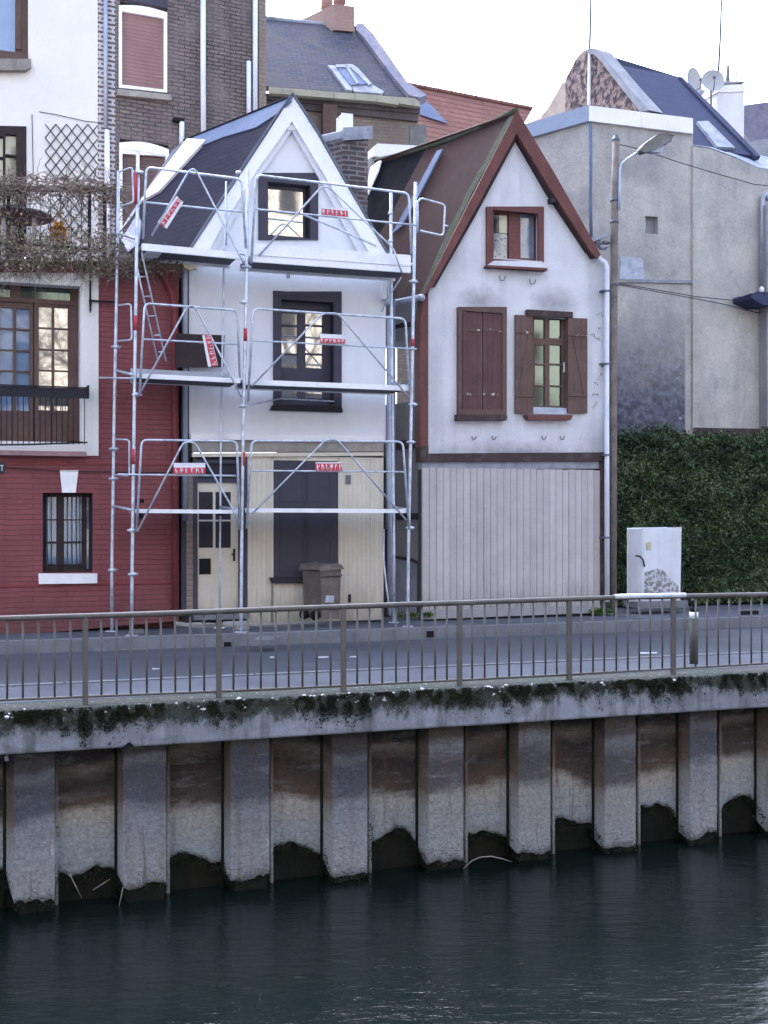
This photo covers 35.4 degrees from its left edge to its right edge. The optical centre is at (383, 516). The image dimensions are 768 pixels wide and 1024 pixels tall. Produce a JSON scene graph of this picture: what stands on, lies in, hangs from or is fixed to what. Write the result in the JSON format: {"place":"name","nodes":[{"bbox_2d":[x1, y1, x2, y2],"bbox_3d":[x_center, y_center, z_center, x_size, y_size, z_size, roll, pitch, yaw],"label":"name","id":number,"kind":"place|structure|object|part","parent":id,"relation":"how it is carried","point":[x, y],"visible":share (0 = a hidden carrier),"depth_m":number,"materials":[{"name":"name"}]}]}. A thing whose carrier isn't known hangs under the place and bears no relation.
{"place":"outdoors","nodes":[
{"label":"outdoors","id":0,"kind":"place"},
{"bbox_2d":[98,0,265,258],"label":"brick building","id":1,"kind":"structure","parent":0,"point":[172,74],"depth_m":22.92,"materials":[{"name":"brown brick"}]},
{"bbox_2d":[119,5,166,93],"bbox_3d":[-4.566,-8.819,22.750,0.924,1.607,0.120,0,0,-27],"label":"window","id":2,"kind":"structure","parent":1,"relation":"in","point":[142,29],"depth_m":22.74,"materials":[{"name":"white paint"}]},
{"bbox_2d":[119,142,168,236],"bbox_3d":[-4.548,-6.123,22.760,0.950,1.876,0.120,0,0,-27],"label":"window","id":3,"kind":"structure","parent":1,"relation":"in","point":[141,156],"depth_m":22.68,"materials":[{"name":"white paint"}]},
{"bbox_2d":[266,0,426,151],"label":"slate roofed house","id":4,"kind":"structure","parent":0,"point":[328,63],"depth_m":28.12,"materials":[{"name":"grey stone"}]},
{"bbox_2d":[0,831,767,1023],"bbox_3d":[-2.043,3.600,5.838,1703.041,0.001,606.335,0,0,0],"label":"river water","id":5,"kind":"structure","parent":0,"point":[671,931],"depth_m":10.04,"materials":[{"name":"teal liquid"}]},
{"bbox_2d":[463,856,511,868],"bbox_3d":[1.061,3.528,12.306,0.547,0.108,0.010,0,0,-19],"label":"dead branch","id":6,"kind":"object","parent":5,"relation":"on","point":[485,856],"visible":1,"depth_m":12.29,"materials":[{"name":"wood"}]},
{"bbox_2d":[0,627,767,683],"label":"road","id":7,"kind":"structure","parent":0,"point":[62,666],"depth_m":15.93,"materials":[{"name":"grey asphalt"}]},
{"bbox_2d":[0,615,767,654],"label":"kerb","id":8,"kind":"structure","parent":7,"relation":"on","point":[62,645],"depth_m":17.56,"materials":[{"name":"grey concrete"}]},
{"bbox_2d":[223,641,231,646],"bbox_3d":[-2.202,1.806,16.909,0.128,0.102,0.042,0,0,-19],"label":"kerb drain","id":9,"kind":"object","parent":8,"relation":"in","point":[227,643],"visible":0.82,"depth_m":16.89,"materials":[{"name":"black metal"}]},
{"bbox_2d":[426,630,433,637],"bbox_3d":[0.682,1.749,17.918,0.143,0.109,0.042,0,0,-19],"label":"kerb drain","id":10,"kind":"object","parent":8,"relation":"in","point":[430,633],"visible":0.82,"depth_m":17.91,"materials":[{"name":"black metal"}]},
{"bbox_2d":[737,609,760,614],"bbox_3d":[5.997,1.573,19.774,0.440,0.092,0.030,0,0,-19],"label":"road gully","id":11,"kind":"object","parent":8,"relation":"on","point":[745,611],"visible":0.82,"depth_m":19.75,"materials":[{"name":"black metal"}]},
{"bbox_2d":[152,652,656,668],"bbox_3d":[0.347,1.826,15.657,6.684,0.001,0.946,0,0,-15],"label":"road marking","id":12,"kind":"object","parent":7,"relation":"on","point":[355,656],"visible":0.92,"depth_m":15.67,"materials":[{"name":"paint"}]},
{"bbox_2d":[0,653,767,703],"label":"quay pavement","id":13,"kind":"structure","parent":0,"point":[268,681],"depth_m":12.84,"materials":[{"name":"grey concrete"}]},
{"bbox_2d":[0,650,767,686],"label":"quay kerb","id":14,"kind":"structure","parent":13,"relation":"on","point":[312,671],"depth_m":13.40,"materials":[{"name":"grey concrete"}]},
{"bbox_2d":[689,598,697,663],"bbox_3d":[3.551,1.318,13.793,0.100,0.748,0.098,0,0,0],"label":"bollard","id":15,"kind":"object","parent":13,"relation":"on","point":[692,635],"visible":0.76,"depth_m":13.76,"materials":[{"name":"black"}]},
{"bbox_2d":[0,602,767,639],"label":"pavement","id":16,"kind":"structure","parent":0,"point":[182,628],"depth_m":18.76,"materials":[{"name":"grey asphalt"}]},
{"bbox_2d":[0,0,178,633],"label":"town house","id":17,"kind":"structure","parent":16,"relation":"on","point":[56,363],"depth_m":17.65,"materials":[{"name":"red brick"}]},
{"bbox_2d":[0,463,4,472],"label":"street sign","id":18,"kind":"object","parent":17,"relation":"attached to","point":[2,467],"visible":1,"depth_m":17.07,"materials":[{"name":"metal"}]},
{"bbox_2d":[0,126,25,257],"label":"terrace window","id":19,"kind":"structure","parent":17,"relation":"in","point":[12,138],"depth_m":18.79,"materials":[{"name":"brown wood"}]},
{"bbox_2d":[0,0,27,58],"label":"upper window","id":20,"kind":"structure","parent":17,"relation":"in","point":[13,13],"depth_m":18.84,"materials":[{"name":"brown wood"}]},
{"bbox_2d":[0,206,52,256],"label":"terrace table","id":21,"kind":"object","parent":17,"relation":"on","point":[3,222],"visible":0.58,"depth_m":18.05,"materials":[{"name":"brown wood"}]},
{"bbox_2d":[0,285,78,440],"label":"french window","id":22,"kind":"structure","parent":17,"relation":"in","point":[21,294],"depth_m":17.65,"materials":[{"name":"brown wood"}]},
{"bbox_2d":[48,213,69,260],"bbox_3d":[-4.826,-4.098,17.827,0.353,0.828,0.487,0,0,0],"label":"potted shrub","id":23,"kind":"object","parent":17,"relation":"on","point":[56,227],"visible":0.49,"depth_m":17.78,"materials":[{"name":"orange plant"}]},
{"bbox_2d":[0,184,121,260],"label":"terrace railing","id":24,"kind":"object","parent":17,"relation":"on","point":[89,213],"visible":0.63,"depth_m":17.49,"materials":[{"name":"metal"}]},
{"bbox_2d":[0,158,195,299],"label":"climbing vine","id":25,"kind":"object","parent":24,"relation":"attached to","point":[93,250],"visible":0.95,"depth_m":17.28,"materials":[{"name":"brown plant"}]},
{"bbox_2d":[32,111,97,173],"bbox_3d":[-5.069,-5.833,19.006,1.068,1.044,0.012,0,0,-19],"label":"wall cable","id":26,"kind":"object","parent":17,"relation":"attached to","point":[54,114],"depth_m":18.90,"materials":[{"name":"metal"}]},
{"bbox_2d":[43,494,90,571],"bbox_3d":[-4.623,0.246,17.590,0.708,1.155,0.107,0,0,-19],"label":"window","id":27,"kind":"structure","parent":17,"relation":"in","point":[66,517],"depth_m":17.58,"materials":[{"name":"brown wood"}]},
{"bbox_2d":[45,124,97,238],"bbox_3d":[-4.943,-5.297,19.039,0.820,1.880,0.016,0,0,-19],"label":"trellis","id":28,"kind":"object","parent":17,"relation":"attached to","point":[69,161],"visible":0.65,"depth_m":19.03,"materials":[{"name":"metal"}]},
{"bbox_2d":[5,467,171,472],"bbox_3d":[-4.184,-0.669,17.504,2.536,0.056,0.013,0,0,-19],"label":"wall cable","id":29,"kind":"object","parent":17,"relation":"attached to","point":[87,471],"depth_m":17.47,"materials":[{"name":"grey rubber"}]},
{"bbox_2d":[89,276,114,312],"bbox_3d":[-4.098,-3.236,17.492,0.373,0.572,0.060,0,0,-19],"label":"wall bracket","id":30,"kind":"object","parent":17,"relation":"attached to","point":[91,301],"depth_m":17.44,"materials":[{"name":"black metal"}]},
{"bbox_2d":[128,629,143,632],"bbox_3d":[-3.593,1.666,17.489,0.227,0.012,0.528,0,0,-9],"label":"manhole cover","id":31,"kind":"object","parent":16,"relation":"on","point":[138,630],"visible":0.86,"depth_m":17.33,"materials":[{"name":"grey metal"}]},
{"bbox_2d":[236,625,249,629],"bbox_3d":[-2.118,1.666,18.081,0.200,0.012,0.718,0,0,-5],"label":"wood pad","id":32,"kind":"object","parent":16,"relation":"on","point":[244,627],"visible":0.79,"depth_m":17.96,"materials":[{"name":"wood"}]},
{"bbox_2d":[109,92,395,623],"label":"white gabled house","id":33,"kind":"structure","parent":16,"relation":"on","point":[283,137],"depth_m":18.55,"materials":[{"name":"paint"}]},
{"bbox_2d":[198,483,237,608],"bbox_3d":[-2.496,0.489,18.148,0.631,2.001,0.100,0,0,-19],"label":"door","id":34,"kind":"structure","parent":33,"relation":"in","point":[208,558],"depth_m":18.15,"materials":[{"name":"beige wood"}]},
{"bbox_2d":[268,185,304,237],"bbox_3d":[-1.526,-4.710,18.651,0.626,0.832,0.050,0,0,-19],"label":"attic window","id":35,"kind":"structure","parent":33,"relation":"in","point":[281,198],"depth_m":18.66,"materials":[{"name":"glass"}]},
{"bbox_2d":[282,301,329,404],"bbox_3d":[-1.236,-2.547,18.758,0.867,1.666,0.060,0,0,-19],"label":"casement window","id":36,"kind":"structure","parent":33,"relation":"in","point":[302,362],"depth_m":18.73,"materials":[{"name":"paint"}]},
{"bbox_2d":[254,636,278,640],"bbox_3d":[-1.604,1.666,16.430,0.302,0.012,0.576,0,0,0],"label":"pavement patch","id":37,"kind":"object","parent":16,"relation":"on","point":[257,638],"visible":0.86,"depth_m":16.34,"materials":[{"name":"grey concrete"}]},
{"bbox_2d":[99,167,447,635],"bbox_3d":[-1.573,-1.695,17.872,5.118,6.720,1.014,0,0,-19],"label":"scaffold","id":38,"kind":"object","parent":16,"relation":"on","point":[296,260],"visible":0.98,"depth_m":17.46,"materials":[{"name":"silver metal"}]},
{"bbox_2d":[158,196,182,228],"bbox_3d":[-2.990,-4.261,16.854,0.364,0.472,0.018,0,0,-19],"label":"banner","id":39,"kind":"object","parent":38,"relation":"attached to","point":[172,210],"visible":1,"depth_m":16.86,"materials":[{"name":"plastic"}]},
{"bbox_2d":[174,463,204,473],"bbox_3d":[-2.738,-0.673,16.942,0.446,0.162,0.018,0,0,-19],"label":"banner","id":40,"kind":"object","parent":38,"relation":"attached to","point":[189,468],"visible":1,"depth_m":16.94,"materials":[{"name":"red plastic"}]},
{"bbox_2d":[174,333,224,366],"bbox_3d":[-2.736,-2.450,17.857,0.744,0.508,0.030,0,0,-19],"label":"dark board","id":41,"kind":"object","parent":38,"relation":"attached to","point":[187,354],"visible":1,"depth_m":17.81,"materials":[{"name":"brown wood"}]},
{"bbox_2d":[202,334,217,366],"bbox_3d":[-2.461,-2.347,17.039,0.226,0.467,0.018,0,0,-19],"label":"banner","id":42,"kind":"object","parent":38,"relation":"attached to","point":[210,351],"visible":1,"depth_m":17.04,"materials":[{"name":"red plastic"}]},
{"bbox_2d":[316,462,342,470],"bbox_3d":[-0.802,-0.728,17.620,0.411,0.137,0.018,0,0,-19],"label":"banner","id":43,"kind":"object","parent":38,"relation":"attached to","point":[329,466],"visible":1,"depth_m":17.62,"materials":[{"name":"red plastic"}]},
{"bbox_2d":[319,334,344,343],"bbox_3d":[-0.756,-2.599,17.636,0.392,0.138,0.018,0,0,-19],"label":"banner","id":44,"kind":"object","parent":38,"relation":"attached to","point":[332,338],"visible":1,"depth_m":17.64,"materials":[{"name":"plastic"}]},
{"bbox_2d":[321,205,347,216],"bbox_3d":[-0.722,-4.475,17.648,0.413,0.141,0.018,0,0,-19],"label":"banner","id":45,"kind":"object","parent":38,"relation":"attached to","point":[335,211],"visible":1,"depth_m":17.65,"materials":[{"name":"white plastic"}]},
{"bbox_2d":[299,562,343,619],"bbox_3d":[-0.963,1.135,18.278,0.640,0.864,0.373,0,0,41],"label":"wheelie bin","id":46,"kind":"object","parent":16,"relation":"on","point":[321,583],"visible":0.91,"depth_m":18.19,"materials":[{"name":"plastic"}]},
{"bbox_2d":[368,107,610,620],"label":"brown roofed house","id":47,"kind":"structure","parent":16,"relation":"on","point":[510,471],"depth_m":19.77,"materials":[{"name":"paint"}]},
{"bbox_2d":[395,556,417,613],"bbox_3d":[0.387,1.143,19.738,0.045,0.971,0.607,0,0,-41],"label":"alley door","id":48,"kind":"structure","parent":47,"relation":"in","point":[400,562],"depth_m":19.78,"materials":[{"name":"metal"}]},
{"bbox_2d":[493,210,535,260],"bbox_3d":[2.187,-4.645,19.940,0.949,0.934,0.170,0,0,-19],"label":"attic window","id":49,"kind":"structure","parent":47,"relation":"in","point":[514,234],"depth_m":19.87,"materials":[{"name":"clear glass"}]},
{"bbox_2d":[533,318,564,407],"bbox_3d":[2.761,-2.537,20.041,0.648,1.583,0.080,0,0,-19],"label":"casement window","id":50,"kind":"structure","parent":47,"relation":"in","point":[548,334],"depth_m":20.03,"materials":[{"name":"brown wood"}]},
{"bbox_2d":[391,607,618,617],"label":"weeds","id":51,"kind":"object","parent":16,"relation":"on","point":[598,611],"visible":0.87,"depth_m":20.14,"materials":[{"name":"green plant"}]},
{"bbox_2d":[609,133,673,612],"bbox_3d":[4.350,-2.410,20.253,1.088,8.079,0.376,0,0,0],"label":"lamp pole","id":52,"kind":"object","parent":16,"relation":"on","point":[655,145],"visible":0.98,"depth_m":20.28,"materials":[{"name":"grey metal"}]},
{"bbox_2d":[525,105,767,455],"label":"grey rendered block","id":53,"kind":"structure","parent":16,"relation":"on","point":[689,364],"depth_m":23.17,"materials":[{"name":"paint"}]},
{"bbox_2d":[565,48,760,159],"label":"flint gable house","id":54,"kind":"structure","parent":53,"relation":"on","point":[600,78],"depth_m":25.09,"materials":[{"name":"stone"}]},
{"bbox_2d":[589,0,591,47],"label":"antenna mast","id":55,"kind":"object","parent":54,"relation":"on","point":[590,14],"visible":1,"depth_m":25.57,"materials":[{"name":"metal"}]},
{"bbox_2d":[702,66,744,137],"bbox_3d":[7.661,-9.149,27.261,0.899,2.148,0.700,0,0,-19],"label":"white chimney","id":56,"kind":"object","parent":54,"relation":"on","point":[728,101],"visible":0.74,"depth_m":27.02,"materials":[{"name":"paint"}]},
{"bbox_2d":[687,67,701,91],"bbox_3d":[7.011,-9.744,27.162,0.407,0.760,0.399,0,0,0],"label":"satellite dish","id":57,"kind":"object","parent":56,"relation":"attached to","point":[694,78],"visible":0.74,"depth_m":27.24,"materials":[{"name":"white metal"}]},
{"bbox_2d":[701,70,724,105],"bbox_3d":[7.287,-9.527,26.669,0.390,0.798,0.391,0,0,-38],"label":"satellite dish","id":58,"kind":"object","parent":56,"relation":"attached to","point":[712,80],"visible":0.98,"depth_m":26.74,"materials":[{"name":"white metal"}]},
{"bbox_2d":[717,0,721,71],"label":"antenna mast","id":59,"kind":"object","parent":56,"relation":"attached to","point":[720,30],"visible":0.84,"depth_m":27.00,"materials":[{"name":"metal"}]},
{"bbox_2d":[619,283,735,300],"bbox_3d":[5.727,-4.156,22.580,4.328,0.134,0.372,0,0,-37],"label":"overhead cable","id":60,"kind":"object","parent":53,"relation":"attached to","point":[676,293],"visible":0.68,"depth_m":22.47,"materials":[{"name":"grey plastic"}]},
{"bbox_2d":[620,285,760,312],"bbox_3d":[5.947,-4.080,22.699,4.813,0.162,0.451,0,0,-35],"label":"overhead cable","id":61,"kind":"object","parent":53,"relation":"attached to","point":[688,297],"visible":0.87,"depth_m":22.76,"materials":[{"name":"grey plastic"}]},
{"bbox_2d":[620,144,767,185],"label":"overhead cable","id":62,"kind":"object","parent":53,"relation":"attached to","point":[700,168],"visible":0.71,"depth_m":22.81,"materials":[{"name":"grey plastic"}]},
{"bbox_2d":[733,286,767,308],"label":"street lamp","id":63,"kind":"object","parent":53,"relation":"attached to","point":[757,300],"visible":1,"depth_m":23.20,"materials":[{"name":"metal"}]},
{"bbox_2d":[623,527,687,608],"bbox_3d":[4.677,0.882,20.810,1.066,1.389,0.553,0,0,-19],"label":"street cabinet","id":64,"kind":"object","parent":16,"relation":"on","point":[653,559],"visible":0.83,"depth_m":20.64,"materials":[{"name":"white metal"}]},
{"bbox_3d":[4.761,0.821,20.657,0.717,1.194,0.015,0,0,-19],"label":"door","id":65,"kind":"part","parent":64,"relation":"part of","materials":[{"name":"white metal"}]},
{"bbox_2d":[604,419,767,605],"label":"hedge","id":66,"kind":"object","parent":16,"relation":"on","point":[714,505],"visible":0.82,"depth_m":22.52,"materials":[{"name":"green plant"}]},
{"bbox_2d":[368,143,417,347],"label":"outbuilding","id":67,"kind":"structure","parent":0,"point":[404,311],"depth_m":23.22,"materials":[{"name":"white paint"}]},
{"bbox_2d":[397,81,532,402],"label":"red tiled house","id":68,"kind":"structure","parent":0,"point":[443,112],"depth_m":35.00,"materials":[{"name":"tile"}]},
{"bbox_2d":[234,0,767,452],"label":"sky","id":69,"kind":"structure","parent":0,"point":[514,51],"materials":[{"name":"white"}]},
{"bbox_2d":[524,82,564,123],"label":"peach gable","id":70,"kind":"structure","parent":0,"point":[551,103],"depth_m":30.76,"materials":[{"name":"white paint"}]},
{"bbox_2d":[737,102,767,169],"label":"slate house","id":71,"kind":"structure","parent":0,"point":[756,127],"depth_m":31.46,"materials":[{"name":"stone"}]},
{"label":"river bed","id":72,"kind":"structure","parent":0,"visible":0},
{"bbox_2d":[0,666,767,913],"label":"quay wall","id":73,"kind":"structure","parent":72,"relation":"on","point":[239,799],"depth_m":11.98,"materials":[{"name":"concrete"}]},
{"bbox_2d":[4,679,683,718],"bbox_3d":[-2.258,1.768,11.067,11.880,0.126,0.085,0,0,-19],"label":"lichen crust","id":74,"kind":"object","parent":73,"relation":"on","point":[204,709],"visible":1,"depth_m":11.74},
{"bbox_2d":[0,592,767,704],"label":"quay railing","id":75,"kind":"object","parent":73,"relation":"on","point":[343,685],"visible":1,"depth_m":11.96,"materials":[{"name":"metal"}]},
{"bbox_2d":[0,672,767,747],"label":"moss","id":76,"kind":"object","parent":73,"relation":"attached to","point":[466,693],"visible":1,"depth_m":11.73,"materials":[{"name":"green plant"}]},
{"bbox_2d":[0,794,767,916],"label":"algae","id":77,"kind":"object","parent":73,"relation":"attached to","point":[667,807],"visible":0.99,"depth_m":11.96,"materials":[{"name":"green plant"}]}
]}

